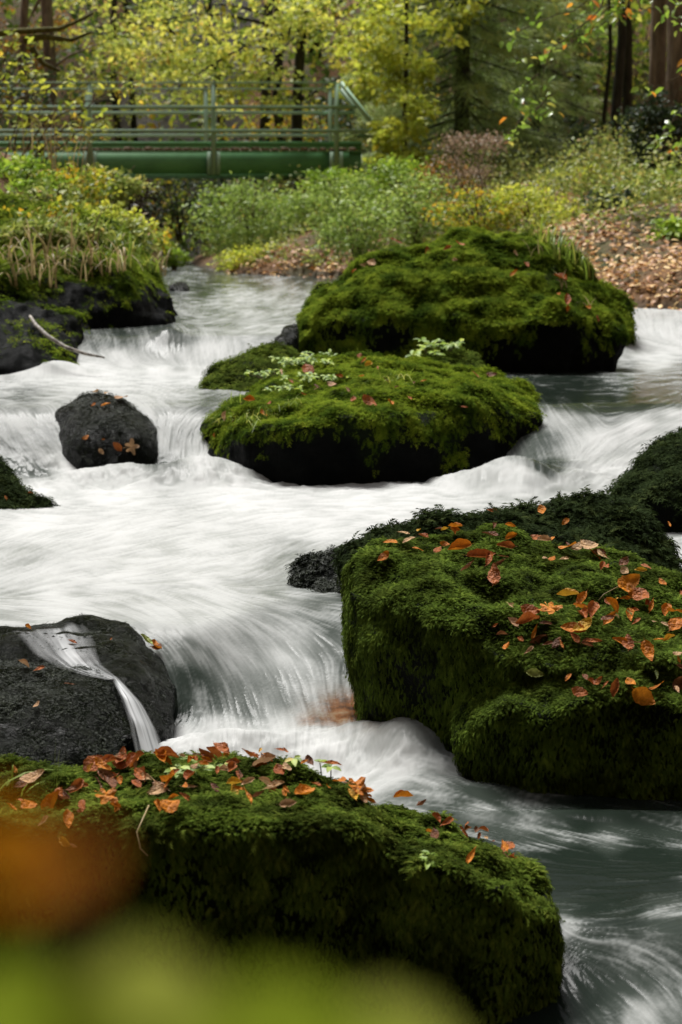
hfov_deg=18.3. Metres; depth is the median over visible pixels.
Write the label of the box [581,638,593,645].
fallen leaf
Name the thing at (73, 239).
grass tuft
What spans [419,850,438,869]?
plant
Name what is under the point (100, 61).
broadleaf tree
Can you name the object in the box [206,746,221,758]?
fallen leaf
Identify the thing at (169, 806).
fallen leaf
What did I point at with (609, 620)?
fallen leaf
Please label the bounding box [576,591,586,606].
fallen leaf
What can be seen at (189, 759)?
fallen leaf
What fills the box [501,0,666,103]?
thicket
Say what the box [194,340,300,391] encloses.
mossy rock
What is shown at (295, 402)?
grass tuft
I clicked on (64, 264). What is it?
grass tuft
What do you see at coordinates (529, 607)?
fallen leaf
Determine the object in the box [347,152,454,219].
shrub
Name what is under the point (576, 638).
fallen leaf
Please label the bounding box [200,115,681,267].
undergrowth
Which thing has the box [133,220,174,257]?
shrub
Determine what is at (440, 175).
shrub
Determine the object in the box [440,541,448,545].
fallen leaf
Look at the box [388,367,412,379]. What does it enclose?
grass tuft
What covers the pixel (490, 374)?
fallen leaf
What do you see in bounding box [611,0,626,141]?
broadleaf tree
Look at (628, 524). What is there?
mossy boulder
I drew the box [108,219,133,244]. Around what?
grass tuft
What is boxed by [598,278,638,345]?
mossy rock
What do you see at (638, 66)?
thicket
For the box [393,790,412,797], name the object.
fallen leaf
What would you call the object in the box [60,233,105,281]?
grass tuft
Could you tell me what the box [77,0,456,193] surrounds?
broadleaf tree
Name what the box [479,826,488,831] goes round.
fallen leaf
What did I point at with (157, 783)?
fallen leaf
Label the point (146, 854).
dry stalk
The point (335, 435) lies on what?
mossy boulder
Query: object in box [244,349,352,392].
plant
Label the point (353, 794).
fallen leaf
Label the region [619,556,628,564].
fallen leaf
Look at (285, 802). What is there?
fallen leaf
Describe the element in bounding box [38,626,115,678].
water film
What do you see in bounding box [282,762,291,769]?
fallen leaf
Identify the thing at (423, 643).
mossy boulder
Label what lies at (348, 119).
shrub
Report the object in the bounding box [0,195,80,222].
shrub
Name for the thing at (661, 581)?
fallen leaf
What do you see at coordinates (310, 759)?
fallen leaf
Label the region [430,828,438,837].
fallen leaf
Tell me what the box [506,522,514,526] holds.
fallen leaf
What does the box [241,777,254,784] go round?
fallen leaf
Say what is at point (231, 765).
fallen leaf
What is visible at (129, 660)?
wet rock
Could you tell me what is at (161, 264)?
grass tuft
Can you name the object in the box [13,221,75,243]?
grass tuft
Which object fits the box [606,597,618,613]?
fallen leaf
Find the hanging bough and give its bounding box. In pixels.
[499,0,681,145]
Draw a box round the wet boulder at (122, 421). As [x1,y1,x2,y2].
[55,388,158,468]
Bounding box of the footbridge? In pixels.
[0,81,379,178]
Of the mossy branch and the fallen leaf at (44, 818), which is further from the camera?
the mossy branch
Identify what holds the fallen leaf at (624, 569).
on the mossy boulder at (423, 643)
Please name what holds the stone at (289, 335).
on the mossy boulder at (397, 300)
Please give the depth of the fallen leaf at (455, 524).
7.12 m
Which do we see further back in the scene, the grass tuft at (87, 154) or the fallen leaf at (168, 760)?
the grass tuft at (87, 154)
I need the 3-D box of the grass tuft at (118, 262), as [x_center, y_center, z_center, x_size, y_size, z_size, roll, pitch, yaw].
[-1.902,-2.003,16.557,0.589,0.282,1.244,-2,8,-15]
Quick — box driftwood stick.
[29,315,104,357]
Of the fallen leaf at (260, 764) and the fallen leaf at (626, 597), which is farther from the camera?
the fallen leaf at (626, 597)
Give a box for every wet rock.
[0,614,177,751]
[0,659,127,766]
[283,539,347,593]
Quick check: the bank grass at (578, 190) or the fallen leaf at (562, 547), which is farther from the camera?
the bank grass at (578, 190)
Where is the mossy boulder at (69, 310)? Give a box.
[0,189,177,374]
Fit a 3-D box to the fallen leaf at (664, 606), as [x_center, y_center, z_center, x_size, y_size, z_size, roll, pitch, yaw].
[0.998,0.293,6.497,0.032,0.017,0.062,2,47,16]
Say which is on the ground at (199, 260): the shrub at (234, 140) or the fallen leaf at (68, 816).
the shrub at (234, 140)
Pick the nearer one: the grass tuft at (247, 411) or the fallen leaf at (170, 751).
the fallen leaf at (170, 751)
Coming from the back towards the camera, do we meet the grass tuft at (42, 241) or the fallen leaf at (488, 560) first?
the grass tuft at (42, 241)
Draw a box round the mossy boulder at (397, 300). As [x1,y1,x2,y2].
[295,224,631,372]
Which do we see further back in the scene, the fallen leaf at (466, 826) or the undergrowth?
the undergrowth
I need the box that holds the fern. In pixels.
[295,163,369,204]
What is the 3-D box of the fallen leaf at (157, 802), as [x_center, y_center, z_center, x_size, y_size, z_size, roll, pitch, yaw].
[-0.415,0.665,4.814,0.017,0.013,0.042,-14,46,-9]
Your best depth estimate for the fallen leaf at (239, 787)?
4.91 m
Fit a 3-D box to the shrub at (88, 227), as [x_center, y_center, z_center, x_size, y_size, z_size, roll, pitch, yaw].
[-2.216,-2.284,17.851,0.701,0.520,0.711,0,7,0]
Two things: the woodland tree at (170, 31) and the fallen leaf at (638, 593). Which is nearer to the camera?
the fallen leaf at (638, 593)
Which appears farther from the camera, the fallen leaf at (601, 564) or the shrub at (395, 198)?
the shrub at (395, 198)
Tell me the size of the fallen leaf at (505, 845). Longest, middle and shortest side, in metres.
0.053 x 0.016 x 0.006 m
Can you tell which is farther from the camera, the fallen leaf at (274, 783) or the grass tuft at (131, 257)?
the grass tuft at (131, 257)
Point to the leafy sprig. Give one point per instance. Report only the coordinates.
(669, 125)
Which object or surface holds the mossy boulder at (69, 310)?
on the ground at (199, 260)
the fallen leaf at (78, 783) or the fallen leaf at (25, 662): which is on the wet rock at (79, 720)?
the fallen leaf at (25, 662)
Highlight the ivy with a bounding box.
[615,86,681,169]
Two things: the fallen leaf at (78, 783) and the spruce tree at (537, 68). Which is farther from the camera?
the spruce tree at (537, 68)
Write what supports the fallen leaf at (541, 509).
on the mossy boulder at (628, 524)
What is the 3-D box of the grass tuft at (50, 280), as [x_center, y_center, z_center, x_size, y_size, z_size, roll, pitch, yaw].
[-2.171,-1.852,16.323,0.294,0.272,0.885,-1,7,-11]
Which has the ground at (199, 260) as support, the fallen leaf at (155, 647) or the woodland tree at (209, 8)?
the woodland tree at (209, 8)
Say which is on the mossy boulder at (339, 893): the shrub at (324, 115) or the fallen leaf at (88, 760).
the fallen leaf at (88, 760)
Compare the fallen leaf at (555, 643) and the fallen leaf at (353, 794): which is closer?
the fallen leaf at (353, 794)
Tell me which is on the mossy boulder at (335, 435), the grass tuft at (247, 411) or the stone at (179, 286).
the grass tuft at (247, 411)
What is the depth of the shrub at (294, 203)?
30.95 m
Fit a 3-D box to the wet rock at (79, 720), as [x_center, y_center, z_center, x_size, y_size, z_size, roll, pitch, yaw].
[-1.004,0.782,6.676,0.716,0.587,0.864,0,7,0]
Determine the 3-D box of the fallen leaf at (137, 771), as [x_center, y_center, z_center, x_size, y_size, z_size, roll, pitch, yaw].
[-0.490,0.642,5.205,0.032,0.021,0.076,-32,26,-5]
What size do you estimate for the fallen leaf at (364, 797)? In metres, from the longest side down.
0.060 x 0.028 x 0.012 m
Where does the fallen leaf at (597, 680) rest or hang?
on the mossy boulder at (423, 643)
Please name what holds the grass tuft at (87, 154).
on the ground at (199, 260)
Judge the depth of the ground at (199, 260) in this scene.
47.10 m
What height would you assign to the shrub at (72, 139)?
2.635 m
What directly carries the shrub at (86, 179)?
on the ground at (199, 260)
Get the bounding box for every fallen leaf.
[14,780,27,786]
[18,659,28,666]
[20,769,43,782]
[21,799,36,807]
[38,815,48,824]
[40,787,61,810]
[54,787,62,800]
[58,790,69,798]
[63,808,73,827]
[65,785,76,789]
[68,778,84,792]
[78,800,85,811]
[83,755,102,771]
[87,763,93,771]
[94,787,117,803]
[95,757,111,769]
[96,768,119,785]
[101,754,115,762]
[103,772,116,787]
[110,802,120,807]
[112,760,129,768]
[113,442,121,450]
[115,746,126,762]
[117,775,122,783]
[123,438,138,454]
[126,750,143,766]
[131,779,141,786]
[132,772,150,779]
[134,766,145,780]
[141,634,153,644]
[147,784,169,793]
[148,774,170,792]
[150,643,161,649]
[151,746,178,757]
[152,639,161,648]
[154,799,160,811]
[155,749,165,761]
[158,754,171,764]
[158,799,179,812]
[159,770,174,781]
[168,793,178,798]
[180,793,189,800]
[183,769,194,779]
[187,755,193,762]
[199,748,215,762]
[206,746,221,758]
[211,783,218,791]
[213,742,229,752]
[219,764,228,770]
[221,411,225,420]
[226,757,238,763]
[227,761,236,771]
[227,776,240,783]
[231,784,238,793]
[232,786,243,789]
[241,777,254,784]
[242,748,258,757]
[243,395,254,400]
[243,786,252,802]
[252,752,275,765]
[252,790,263,796]
[255,762,266,766]
[259,776,270,785]
[264,780,283,788]
[273,762,284,773]
[278,798,296,806]
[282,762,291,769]
[282,787,286,795]
[294,783,314,793]
[302,364,313,374]
[305,755,313,765]
[318,760,341,764]
[332,777,345,781]
[343,776,373,794]
[348,788,358,799]
[359,783,367,802]
[362,394,376,404]
[367,259,375,264]
[367,797,375,802]
[377,550,388,560]
[384,539,396,542]
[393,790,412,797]
[402,537,414,542]
[416,799,425,805]
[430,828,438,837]
[432,812,440,822]
[433,546,440,551]
[439,816,453,826]
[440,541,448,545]
[448,522,461,526]
[448,538,473,549]
[460,826,467,836]
[461,560,473,570]
[464,821,470,829]
[466,548,495,557]
[466,847,475,862]
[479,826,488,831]
[482,531,497,535]
[484,551,492,566]
[486,372,496,376]
[487,563,500,584]
[495,558,505,565]
[496,630,506,634]
[497,541,517,548]
[501,841,514,851]
[502,840,508,852]
[504,531,516,539]
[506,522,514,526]
[508,617,518,626]
[515,611,539,623]
[518,604,539,613]
[526,668,544,676]
[530,534,540,539]
[530,634,549,645]
[531,622,537,638]
[537,505,545,513]
[537,535,550,540]
[537,602,562,613]
[539,621,551,624]
[552,637,560,647]
[554,273,567,279]
[557,588,578,595]
[558,541,576,548]
[561,622,588,632]
[562,518,568,524]
[565,293,570,304]
[570,632,579,642]
[571,542,582,549]
[571,686,587,696]
[573,602,587,607]
[573,617,592,630]
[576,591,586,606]
[577,607,587,617]
[580,539,597,548]
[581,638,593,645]
[586,638,601,641]
[588,600,599,616]
[593,548,605,553]
[593,676,601,684]
[597,549,608,558]
[599,561,604,568]
[601,615,614,619]
[603,611,615,623]
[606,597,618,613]
[610,678,618,698]
[612,637,626,643]
[616,574,639,591]
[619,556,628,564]
[620,565,628,573]
[620,595,630,598]
[622,634,633,649]
[625,677,635,684]
[626,606,633,620]
[632,587,648,600]
[632,687,655,705]
[633,567,646,570]
[640,640,653,660]
[648,598,653,611]
[659,577,666,584]
[661,603,671,615]
[663,633,674,640]
[668,617,681,630]
[672,676,681,689]
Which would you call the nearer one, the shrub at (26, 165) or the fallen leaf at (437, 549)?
the fallen leaf at (437, 549)
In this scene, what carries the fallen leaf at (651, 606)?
on the mossy boulder at (423, 643)
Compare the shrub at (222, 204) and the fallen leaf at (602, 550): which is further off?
the shrub at (222, 204)
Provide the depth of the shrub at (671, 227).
22.17 m
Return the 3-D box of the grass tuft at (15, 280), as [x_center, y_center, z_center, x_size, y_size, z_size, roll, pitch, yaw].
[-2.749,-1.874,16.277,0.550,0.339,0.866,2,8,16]
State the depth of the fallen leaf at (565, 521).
8.07 m
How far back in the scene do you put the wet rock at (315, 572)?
8.13 m
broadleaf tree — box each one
[0,0,64,141]
[0,0,98,141]
[0,0,235,141]
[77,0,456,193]
[195,0,364,221]
[271,0,400,213]
[324,0,491,192]
[499,0,612,163]
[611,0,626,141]
[622,0,632,158]
[647,0,666,158]
[661,0,681,158]
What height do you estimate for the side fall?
0.194 m
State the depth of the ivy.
28.39 m
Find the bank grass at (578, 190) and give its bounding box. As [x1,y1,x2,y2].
[499,159,681,222]
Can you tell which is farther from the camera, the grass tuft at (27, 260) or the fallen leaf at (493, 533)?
the grass tuft at (27, 260)
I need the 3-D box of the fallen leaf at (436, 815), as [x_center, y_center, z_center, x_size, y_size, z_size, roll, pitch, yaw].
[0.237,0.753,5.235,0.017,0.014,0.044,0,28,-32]
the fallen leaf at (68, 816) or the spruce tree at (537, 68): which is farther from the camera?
the spruce tree at (537, 68)
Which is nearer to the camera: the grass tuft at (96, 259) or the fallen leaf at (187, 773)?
the fallen leaf at (187, 773)
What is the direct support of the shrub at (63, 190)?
on the mossy boulder at (69, 310)
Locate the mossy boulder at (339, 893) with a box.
[0,750,566,1023]
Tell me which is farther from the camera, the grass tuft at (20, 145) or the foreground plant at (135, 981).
the grass tuft at (20, 145)
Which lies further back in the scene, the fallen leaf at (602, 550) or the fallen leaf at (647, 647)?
the fallen leaf at (602, 550)
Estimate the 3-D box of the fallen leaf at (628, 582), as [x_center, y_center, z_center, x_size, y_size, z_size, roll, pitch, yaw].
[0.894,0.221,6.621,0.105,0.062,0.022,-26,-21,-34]
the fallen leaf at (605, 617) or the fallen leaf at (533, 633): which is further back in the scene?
the fallen leaf at (533, 633)
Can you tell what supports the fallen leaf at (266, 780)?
on the mossy boulder at (339, 893)
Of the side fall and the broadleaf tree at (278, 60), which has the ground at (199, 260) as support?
the broadleaf tree at (278, 60)
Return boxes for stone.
[169,281,189,290]
[274,323,298,354]
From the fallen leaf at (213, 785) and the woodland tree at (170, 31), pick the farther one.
the woodland tree at (170, 31)
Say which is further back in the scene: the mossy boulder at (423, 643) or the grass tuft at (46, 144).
the grass tuft at (46, 144)
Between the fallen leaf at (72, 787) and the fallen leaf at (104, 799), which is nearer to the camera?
the fallen leaf at (104, 799)
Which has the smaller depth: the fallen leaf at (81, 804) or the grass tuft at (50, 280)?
the fallen leaf at (81, 804)
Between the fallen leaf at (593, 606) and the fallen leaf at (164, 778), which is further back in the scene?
the fallen leaf at (593, 606)
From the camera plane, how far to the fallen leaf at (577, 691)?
6.02 m
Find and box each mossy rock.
[0,454,59,508]
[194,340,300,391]
[422,341,486,367]
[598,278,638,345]
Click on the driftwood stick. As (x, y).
(47, 335)
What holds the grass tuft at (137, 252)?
on the mossy boulder at (69, 310)
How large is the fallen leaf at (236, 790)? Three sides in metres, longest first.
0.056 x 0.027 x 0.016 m
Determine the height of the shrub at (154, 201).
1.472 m
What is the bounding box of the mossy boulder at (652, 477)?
[602,426,681,532]
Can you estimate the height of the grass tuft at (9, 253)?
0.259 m
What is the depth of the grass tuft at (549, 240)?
16.29 m
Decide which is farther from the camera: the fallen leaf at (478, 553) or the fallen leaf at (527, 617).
the fallen leaf at (478, 553)
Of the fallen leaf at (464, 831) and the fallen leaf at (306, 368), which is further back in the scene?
the fallen leaf at (306, 368)
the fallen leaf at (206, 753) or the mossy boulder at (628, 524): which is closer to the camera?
the fallen leaf at (206, 753)
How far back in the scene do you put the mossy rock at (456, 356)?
13.41 m
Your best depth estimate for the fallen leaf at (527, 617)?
6.29 m
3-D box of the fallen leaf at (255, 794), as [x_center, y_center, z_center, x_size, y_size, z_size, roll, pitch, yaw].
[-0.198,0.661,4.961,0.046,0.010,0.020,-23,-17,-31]
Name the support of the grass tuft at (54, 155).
on the ground at (199, 260)
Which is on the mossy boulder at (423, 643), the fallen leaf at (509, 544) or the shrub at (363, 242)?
the fallen leaf at (509, 544)
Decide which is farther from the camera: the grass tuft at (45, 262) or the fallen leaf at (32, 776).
the grass tuft at (45, 262)
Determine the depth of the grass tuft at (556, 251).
15.66 m
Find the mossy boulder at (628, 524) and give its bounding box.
[330,485,681,589]
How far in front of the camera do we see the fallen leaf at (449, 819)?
5.23 m
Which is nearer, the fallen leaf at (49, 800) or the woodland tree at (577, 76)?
the fallen leaf at (49, 800)
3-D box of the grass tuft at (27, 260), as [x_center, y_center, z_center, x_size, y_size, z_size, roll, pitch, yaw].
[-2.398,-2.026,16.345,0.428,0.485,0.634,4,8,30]
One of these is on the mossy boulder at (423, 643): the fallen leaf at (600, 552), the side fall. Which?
the fallen leaf at (600, 552)
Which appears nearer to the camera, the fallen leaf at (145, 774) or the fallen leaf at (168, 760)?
the fallen leaf at (145, 774)
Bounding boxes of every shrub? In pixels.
[0,29,150,165]
[0,51,101,141]
[0,149,80,202]
[0,150,42,195]
[0,178,94,209]
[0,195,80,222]
[0,213,80,253]
[29,160,132,208]
[43,210,121,251]
[50,118,154,218]
[69,199,170,230]
[80,162,159,208]
[91,179,157,214]
[106,179,177,231]
[115,214,163,252]
[127,179,226,255]
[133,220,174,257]
[142,179,230,243]
[147,138,275,254]
[157,226,178,262]
[157,245,193,270]
[173,170,318,259]
[181,179,296,237]
[194,132,309,230]
[203,242,282,272]
[244,92,368,206]
[268,179,359,240]
[299,170,391,233]
[303,73,400,178]
[303,191,416,262]
[321,83,474,185]
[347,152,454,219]
[357,169,476,246]
[366,93,506,173]
[404,155,490,226]
[420,184,538,235]
[432,81,553,176]
[476,179,587,232]
[499,114,601,176]
[522,162,627,188]
[541,109,644,169]
[572,186,648,221]
[615,164,681,193]
[636,214,681,243]
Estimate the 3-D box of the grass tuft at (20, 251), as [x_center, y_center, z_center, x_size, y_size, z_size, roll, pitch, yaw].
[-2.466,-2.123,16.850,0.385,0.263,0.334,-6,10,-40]
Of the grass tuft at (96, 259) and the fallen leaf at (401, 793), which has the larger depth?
the grass tuft at (96, 259)
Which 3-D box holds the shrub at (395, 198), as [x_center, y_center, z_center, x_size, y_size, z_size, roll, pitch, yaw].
[0.957,-3.750,26.785,1.653,1.140,1.490,-6,9,-37]
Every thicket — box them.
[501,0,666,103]
[588,2,666,103]
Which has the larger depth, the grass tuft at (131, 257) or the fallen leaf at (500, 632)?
the grass tuft at (131, 257)
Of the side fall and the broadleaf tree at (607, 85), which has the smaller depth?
the side fall
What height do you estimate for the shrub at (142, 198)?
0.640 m
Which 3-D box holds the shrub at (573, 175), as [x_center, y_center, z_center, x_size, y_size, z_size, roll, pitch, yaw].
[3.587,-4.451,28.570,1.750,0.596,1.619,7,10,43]
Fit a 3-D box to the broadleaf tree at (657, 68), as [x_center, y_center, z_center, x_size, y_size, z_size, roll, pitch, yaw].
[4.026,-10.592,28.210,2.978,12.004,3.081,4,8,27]
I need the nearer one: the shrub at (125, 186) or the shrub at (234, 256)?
the shrub at (125, 186)
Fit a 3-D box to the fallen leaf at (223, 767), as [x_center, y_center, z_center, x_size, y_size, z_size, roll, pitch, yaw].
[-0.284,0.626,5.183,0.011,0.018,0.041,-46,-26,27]
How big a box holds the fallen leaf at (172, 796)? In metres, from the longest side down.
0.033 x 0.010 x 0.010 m
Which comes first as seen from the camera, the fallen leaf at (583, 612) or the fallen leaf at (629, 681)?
the fallen leaf at (629, 681)
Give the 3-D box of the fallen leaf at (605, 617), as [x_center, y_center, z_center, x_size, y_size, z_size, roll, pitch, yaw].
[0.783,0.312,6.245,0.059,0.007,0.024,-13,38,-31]
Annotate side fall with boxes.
[114,679,159,752]
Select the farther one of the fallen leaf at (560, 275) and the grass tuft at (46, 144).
the grass tuft at (46, 144)
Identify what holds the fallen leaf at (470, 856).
on the mossy boulder at (339, 893)
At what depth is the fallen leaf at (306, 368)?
12.20 m
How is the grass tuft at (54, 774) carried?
on the mossy boulder at (339, 893)
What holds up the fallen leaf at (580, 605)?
on the mossy boulder at (423, 643)
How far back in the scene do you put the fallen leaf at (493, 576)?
6.61 m
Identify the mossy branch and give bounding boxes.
[0,12,93,71]
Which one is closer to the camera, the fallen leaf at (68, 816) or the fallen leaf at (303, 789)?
the fallen leaf at (68, 816)
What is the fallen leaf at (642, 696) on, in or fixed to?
on the mossy boulder at (423, 643)
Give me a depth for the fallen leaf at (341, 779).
5.21 m
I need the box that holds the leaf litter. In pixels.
[225,166,681,309]
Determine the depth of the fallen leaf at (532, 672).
6.18 m
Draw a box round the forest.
[0,0,666,260]
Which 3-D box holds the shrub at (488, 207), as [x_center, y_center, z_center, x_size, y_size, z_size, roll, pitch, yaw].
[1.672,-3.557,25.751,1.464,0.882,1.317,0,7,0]
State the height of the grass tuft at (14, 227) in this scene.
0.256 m
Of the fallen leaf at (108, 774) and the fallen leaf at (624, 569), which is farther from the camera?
the fallen leaf at (624, 569)
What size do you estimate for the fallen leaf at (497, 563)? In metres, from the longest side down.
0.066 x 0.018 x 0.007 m
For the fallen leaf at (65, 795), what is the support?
on the mossy boulder at (339, 893)
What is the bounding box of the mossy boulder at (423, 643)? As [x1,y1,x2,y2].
[339,523,681,800]
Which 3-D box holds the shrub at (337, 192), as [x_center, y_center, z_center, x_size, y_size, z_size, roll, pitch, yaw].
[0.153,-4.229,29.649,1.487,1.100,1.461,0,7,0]
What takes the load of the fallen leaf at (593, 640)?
on the mossy boulder at (423, 643)
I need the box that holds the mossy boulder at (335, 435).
[199,348,546,485]
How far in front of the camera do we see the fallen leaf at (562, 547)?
7.12 m
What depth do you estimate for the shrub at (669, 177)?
26.55 m
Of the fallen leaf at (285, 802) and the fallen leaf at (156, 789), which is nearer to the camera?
the fallen leaf at (285, 802)
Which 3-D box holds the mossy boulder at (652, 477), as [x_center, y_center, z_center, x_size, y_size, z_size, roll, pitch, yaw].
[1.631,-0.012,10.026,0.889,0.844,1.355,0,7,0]
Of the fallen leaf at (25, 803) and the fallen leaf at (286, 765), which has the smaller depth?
the fallen leaf at (25, 803)
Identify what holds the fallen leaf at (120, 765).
on the mossy boulder at (339, 893)
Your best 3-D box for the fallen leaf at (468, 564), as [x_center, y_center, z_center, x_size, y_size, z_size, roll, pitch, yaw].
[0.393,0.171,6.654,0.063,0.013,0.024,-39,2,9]
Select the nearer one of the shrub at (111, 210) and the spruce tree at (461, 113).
the shrub at (111, 210)
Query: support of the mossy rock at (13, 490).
on the ground at (199, 260)
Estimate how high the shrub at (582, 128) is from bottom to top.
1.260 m
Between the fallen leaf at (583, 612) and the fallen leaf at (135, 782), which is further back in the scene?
the fallen leaf at (583, 612)
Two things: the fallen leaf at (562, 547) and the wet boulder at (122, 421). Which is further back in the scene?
the wet boulder at (122, 421)
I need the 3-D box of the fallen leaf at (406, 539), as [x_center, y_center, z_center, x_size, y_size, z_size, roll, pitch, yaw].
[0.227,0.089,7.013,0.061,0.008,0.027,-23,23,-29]
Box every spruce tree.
[311,0,582,195]
[444,0,621,176]
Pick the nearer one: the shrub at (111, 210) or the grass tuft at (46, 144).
the shrub at (111, 210)
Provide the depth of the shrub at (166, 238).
29.77 m
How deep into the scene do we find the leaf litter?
22.14 m
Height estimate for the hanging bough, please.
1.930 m
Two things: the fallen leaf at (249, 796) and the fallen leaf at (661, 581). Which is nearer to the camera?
the fallen leaf at (249, 796)
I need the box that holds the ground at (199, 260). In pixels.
[0,0,681,309]
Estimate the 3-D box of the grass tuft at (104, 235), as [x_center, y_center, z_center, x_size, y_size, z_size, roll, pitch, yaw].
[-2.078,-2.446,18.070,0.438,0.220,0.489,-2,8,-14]
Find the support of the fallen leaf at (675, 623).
on the mossy boulder at (423, 643)
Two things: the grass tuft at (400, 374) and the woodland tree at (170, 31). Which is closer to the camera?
the grass tuft at (400, 374)
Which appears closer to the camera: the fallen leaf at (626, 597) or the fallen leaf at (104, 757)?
the fallen leaf at (104, 757)
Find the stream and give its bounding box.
[0,261,681,1023]
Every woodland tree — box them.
[122,0,137,141]
[162,0,174,71]
[204,1,224,141]
[308,0,321,62]
[363,0,378,133]
[568,2,582,126]
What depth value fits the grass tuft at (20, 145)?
20.83 m
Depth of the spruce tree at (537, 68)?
39.04 m
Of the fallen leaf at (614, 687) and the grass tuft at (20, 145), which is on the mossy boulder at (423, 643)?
the fallen leaf at (614, 687)
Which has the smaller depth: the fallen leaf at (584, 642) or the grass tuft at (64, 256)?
the fallen leaf at (584, 642)
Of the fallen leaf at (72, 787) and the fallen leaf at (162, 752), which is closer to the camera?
the fallen leaf at (72, 787)
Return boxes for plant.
[0,801,439,1023]
[164,756,227,778]
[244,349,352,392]
[285,755,340,778]
[405,337,464,356]
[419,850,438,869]
[425,129,511,233]
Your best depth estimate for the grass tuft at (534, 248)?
15.72 m
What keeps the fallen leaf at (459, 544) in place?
on the mossy boulder at (423, 643)
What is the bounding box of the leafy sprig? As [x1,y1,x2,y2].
[630,21,681,155]
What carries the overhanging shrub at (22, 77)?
on the ground at (199, 260)
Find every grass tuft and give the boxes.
[0,210,34,233]
[0,233,44,263]
[0,247,35,289]
[0,763,56,799]
[1,222,42,248]
[4,214,72,276]
[5,219,70,279]
[6,213,67,259]
[10,111,35,161]
[11,232,53,260]
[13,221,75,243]
[16,207,52,225]
[21,214,79,254]
[22,112,39,163]
[23,235,82,274]
[34,99,56,159]
[39,253,79,288]
[43,111,63,171]
[44,243,89,264]
[46,130,67,175]
[54,741,59,787]
[55,128,87,167]
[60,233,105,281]
[63,238,142,271]
[63,242,129,275]
[65,217,99,249]
[76,117,96,175]
[82,212,119,236]
[83,234,114,264]
[85,209,121,264]
[97,223,122,250]
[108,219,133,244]
[108,236,146,268]
[119,232,155,256]
[133,246,171,272]
[153,250,169,276]
[206,411,242,425]
[216,407,261,431]
[222,391,249,404]
[242,405,264,417]
[251,405,283,419]
[278,395,312,409]
[360,371,400,386]
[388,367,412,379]
[523,239,542,254]
[527,215,549,242]
[528,221,567,247]
[537,230,587,260]
[554,270,566,289]
[559,226,580,255]
[562,242,593,281]
[568,238,593,269]
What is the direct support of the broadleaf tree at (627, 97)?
on the ground at (199, 260)
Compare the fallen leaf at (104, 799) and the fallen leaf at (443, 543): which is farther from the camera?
the fallen leaf at (443, 543)
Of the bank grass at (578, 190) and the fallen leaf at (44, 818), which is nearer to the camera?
the fallen leaf at (44, 818)
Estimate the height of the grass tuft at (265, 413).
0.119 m
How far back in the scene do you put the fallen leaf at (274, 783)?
5.03 m
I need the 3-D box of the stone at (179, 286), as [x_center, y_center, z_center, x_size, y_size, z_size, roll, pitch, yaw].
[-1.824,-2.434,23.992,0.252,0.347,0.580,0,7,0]
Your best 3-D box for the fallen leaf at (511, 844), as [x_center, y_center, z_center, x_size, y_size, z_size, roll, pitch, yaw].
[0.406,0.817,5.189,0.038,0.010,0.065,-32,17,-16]
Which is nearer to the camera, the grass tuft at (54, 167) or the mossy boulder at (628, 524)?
the mossy boulder at (628, 524)
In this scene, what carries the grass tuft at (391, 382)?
on the mossy boulder at (335, 435)
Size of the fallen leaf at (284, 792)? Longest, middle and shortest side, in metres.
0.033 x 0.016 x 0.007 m
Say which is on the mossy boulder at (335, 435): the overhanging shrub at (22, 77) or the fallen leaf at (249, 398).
the fallen leaf at (249, 398)
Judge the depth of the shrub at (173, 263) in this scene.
31.21 m
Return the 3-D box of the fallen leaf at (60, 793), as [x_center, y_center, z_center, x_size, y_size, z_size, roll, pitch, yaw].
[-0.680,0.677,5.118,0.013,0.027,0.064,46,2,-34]
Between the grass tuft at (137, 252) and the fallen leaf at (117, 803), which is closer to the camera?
the fallen leaf at (117, 803)
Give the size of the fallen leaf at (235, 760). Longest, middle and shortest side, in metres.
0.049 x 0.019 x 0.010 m
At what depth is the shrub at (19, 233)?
17.32 m
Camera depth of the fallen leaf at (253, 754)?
5.36 m
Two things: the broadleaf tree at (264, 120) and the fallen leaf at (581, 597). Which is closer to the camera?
the fallen leaf at (581, 597)
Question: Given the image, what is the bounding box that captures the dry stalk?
[136,805,149,855]
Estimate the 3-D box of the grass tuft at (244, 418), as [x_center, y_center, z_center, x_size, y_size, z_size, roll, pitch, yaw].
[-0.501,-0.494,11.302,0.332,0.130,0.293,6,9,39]
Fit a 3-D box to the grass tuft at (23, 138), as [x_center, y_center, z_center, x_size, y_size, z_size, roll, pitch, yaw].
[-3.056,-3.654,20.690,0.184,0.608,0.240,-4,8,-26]
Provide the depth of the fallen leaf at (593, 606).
6.31 m
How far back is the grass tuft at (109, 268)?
16.86 m
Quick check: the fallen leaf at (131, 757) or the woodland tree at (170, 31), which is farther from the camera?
the woodland tree at (170, 31)
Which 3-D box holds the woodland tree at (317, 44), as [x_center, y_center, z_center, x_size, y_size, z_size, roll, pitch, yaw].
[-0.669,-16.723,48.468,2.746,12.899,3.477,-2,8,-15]
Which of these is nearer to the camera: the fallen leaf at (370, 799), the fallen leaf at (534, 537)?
the fallen leaf at (370, 799)
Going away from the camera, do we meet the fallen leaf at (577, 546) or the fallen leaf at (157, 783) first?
the fallen leaf at (157, 783)
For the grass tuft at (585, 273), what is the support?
on the mossy boulder at (397, 300)
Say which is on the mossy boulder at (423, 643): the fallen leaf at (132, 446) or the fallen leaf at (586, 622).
the fallen leaf at (586, 622)
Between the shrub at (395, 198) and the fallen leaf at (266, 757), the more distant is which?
the shrub at (395, 198)

